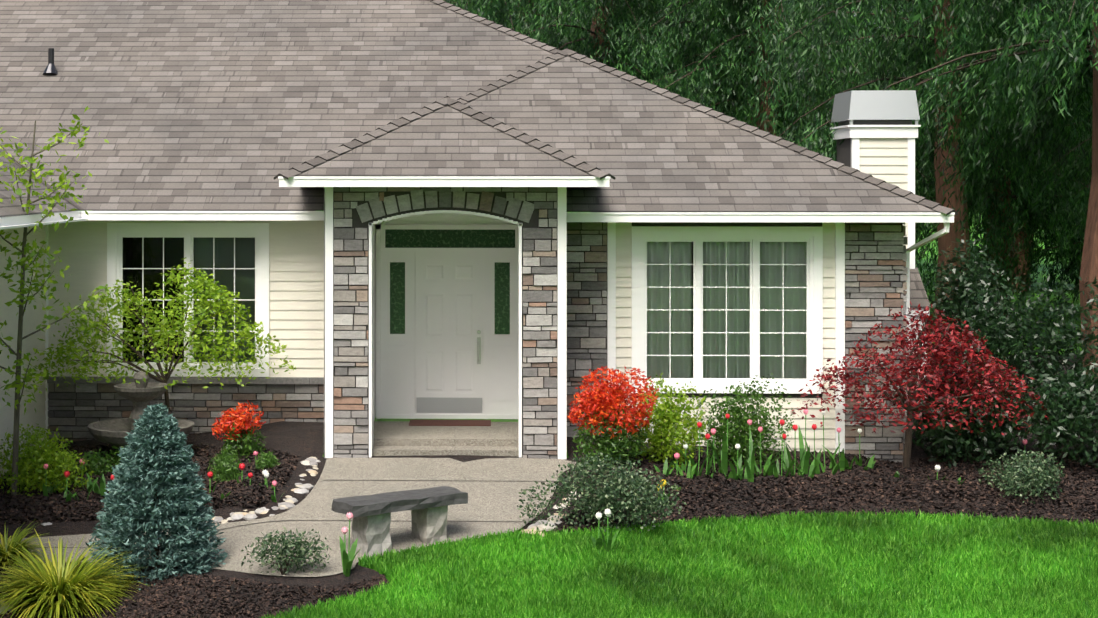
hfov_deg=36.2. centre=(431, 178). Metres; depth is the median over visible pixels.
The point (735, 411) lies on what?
green shrub
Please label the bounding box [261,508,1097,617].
lawn
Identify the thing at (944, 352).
red maple leaves
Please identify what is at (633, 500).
low dark shrub
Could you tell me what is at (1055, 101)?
cedar foliage
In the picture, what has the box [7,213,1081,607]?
lawn
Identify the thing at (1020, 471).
variegated shrub
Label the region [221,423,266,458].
shrub
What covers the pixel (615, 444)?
shrub
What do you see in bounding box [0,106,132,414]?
young tree leaves
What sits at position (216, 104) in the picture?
roof
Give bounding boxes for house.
[0,48,954,486]
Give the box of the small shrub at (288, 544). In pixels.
[241,526,331,573]
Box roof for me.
[0,0,938,307]
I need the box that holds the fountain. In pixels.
[88,371,193,447]
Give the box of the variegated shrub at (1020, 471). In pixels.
[978,450,1064,503]
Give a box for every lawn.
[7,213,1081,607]
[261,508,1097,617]
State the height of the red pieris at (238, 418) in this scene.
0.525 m
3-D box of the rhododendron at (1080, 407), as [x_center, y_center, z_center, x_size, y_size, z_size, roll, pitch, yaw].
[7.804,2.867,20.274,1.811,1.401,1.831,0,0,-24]
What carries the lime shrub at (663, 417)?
on the mulch beds
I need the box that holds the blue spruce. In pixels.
[82,403,227,589]
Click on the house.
(446, 376)
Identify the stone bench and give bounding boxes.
[331,486,467,555]
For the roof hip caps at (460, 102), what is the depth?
21.25 m
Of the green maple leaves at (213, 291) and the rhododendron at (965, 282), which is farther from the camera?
the rhododendron at (965, 282)
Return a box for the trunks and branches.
[0,0,1097,574]
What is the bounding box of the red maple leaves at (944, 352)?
[791,301,1048,435]
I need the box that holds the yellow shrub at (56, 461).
[0,423,93,495]
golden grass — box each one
[0,519,54,567]
[0,528,149,617]
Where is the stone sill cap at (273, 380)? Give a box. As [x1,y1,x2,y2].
[47,376,323,383]
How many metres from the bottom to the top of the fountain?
1.221 m
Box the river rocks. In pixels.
[0,457,576,613]
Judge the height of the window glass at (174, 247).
1.822 m
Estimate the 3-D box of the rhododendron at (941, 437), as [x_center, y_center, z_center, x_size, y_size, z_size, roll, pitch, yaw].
[6.669,2.948,20.459,1.521,1.230,1.518,0,0,2]
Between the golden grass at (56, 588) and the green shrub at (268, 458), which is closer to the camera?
the golden grass at (56, 588)
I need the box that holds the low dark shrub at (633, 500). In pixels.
[517,452,685,532]
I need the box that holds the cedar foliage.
[443,0,1097,317]
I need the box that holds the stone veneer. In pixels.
[48,187,907,461]
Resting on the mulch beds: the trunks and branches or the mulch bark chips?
the mulch bark chips
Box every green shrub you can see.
[207,447,241,482]
[255,451,280,469]
[692,373,793,466]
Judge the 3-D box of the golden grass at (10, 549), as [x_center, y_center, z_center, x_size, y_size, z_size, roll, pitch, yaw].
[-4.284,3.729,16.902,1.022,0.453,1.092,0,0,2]
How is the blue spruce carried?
on the lawn at (1053, 297)
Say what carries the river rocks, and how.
on the lawn at (1053, 297)
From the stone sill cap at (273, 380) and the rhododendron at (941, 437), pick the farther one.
the stone sill cap at (273, 380)
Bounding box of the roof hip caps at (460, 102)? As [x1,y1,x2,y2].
[0,0,957,215]
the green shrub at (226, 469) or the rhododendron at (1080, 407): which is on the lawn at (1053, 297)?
the green shrub at (226, 469)
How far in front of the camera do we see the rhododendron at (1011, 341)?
21.78 m
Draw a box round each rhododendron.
[910,269,1097,420]
[912,368,1036,470]
[927,227,1024,381]
[991,361,1097,470]
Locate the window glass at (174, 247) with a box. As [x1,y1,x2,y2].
[123,229,805,378]
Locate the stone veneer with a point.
(213, 396)
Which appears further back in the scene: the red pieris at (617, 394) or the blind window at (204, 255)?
the blind window at (204, 255)
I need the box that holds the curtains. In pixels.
[647,242,805,377]
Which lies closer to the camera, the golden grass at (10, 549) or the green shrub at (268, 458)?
the golden grass at (10, 549)
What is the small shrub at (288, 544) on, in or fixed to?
on the path aggregate
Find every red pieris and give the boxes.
[211,402,265,440]
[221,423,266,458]
[567,366,659,438]
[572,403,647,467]
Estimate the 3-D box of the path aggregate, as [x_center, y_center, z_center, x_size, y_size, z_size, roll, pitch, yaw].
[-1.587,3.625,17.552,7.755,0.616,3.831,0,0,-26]
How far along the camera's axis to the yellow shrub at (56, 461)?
19.17 m
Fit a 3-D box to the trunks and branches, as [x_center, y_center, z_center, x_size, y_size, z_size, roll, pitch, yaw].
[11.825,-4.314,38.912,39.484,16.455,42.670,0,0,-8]
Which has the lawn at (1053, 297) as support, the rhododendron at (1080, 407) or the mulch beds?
the mulch beds
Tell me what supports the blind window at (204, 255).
attached to the house
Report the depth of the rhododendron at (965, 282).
23.17 m
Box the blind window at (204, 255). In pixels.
[194,237,254,361]
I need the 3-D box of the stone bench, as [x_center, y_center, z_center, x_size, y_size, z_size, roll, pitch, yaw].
[-0.310,3.427,16.650,1.393,0.543,0.461,0,0,-32]
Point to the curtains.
(662, 279)
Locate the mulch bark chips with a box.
[0,443,1097,617]
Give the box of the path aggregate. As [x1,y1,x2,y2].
[0,458,575,576]
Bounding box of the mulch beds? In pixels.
[0,354,1097,617]
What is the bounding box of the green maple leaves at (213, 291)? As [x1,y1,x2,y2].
[32,257,295,389]
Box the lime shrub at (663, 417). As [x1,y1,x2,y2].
[623,373,707,467]

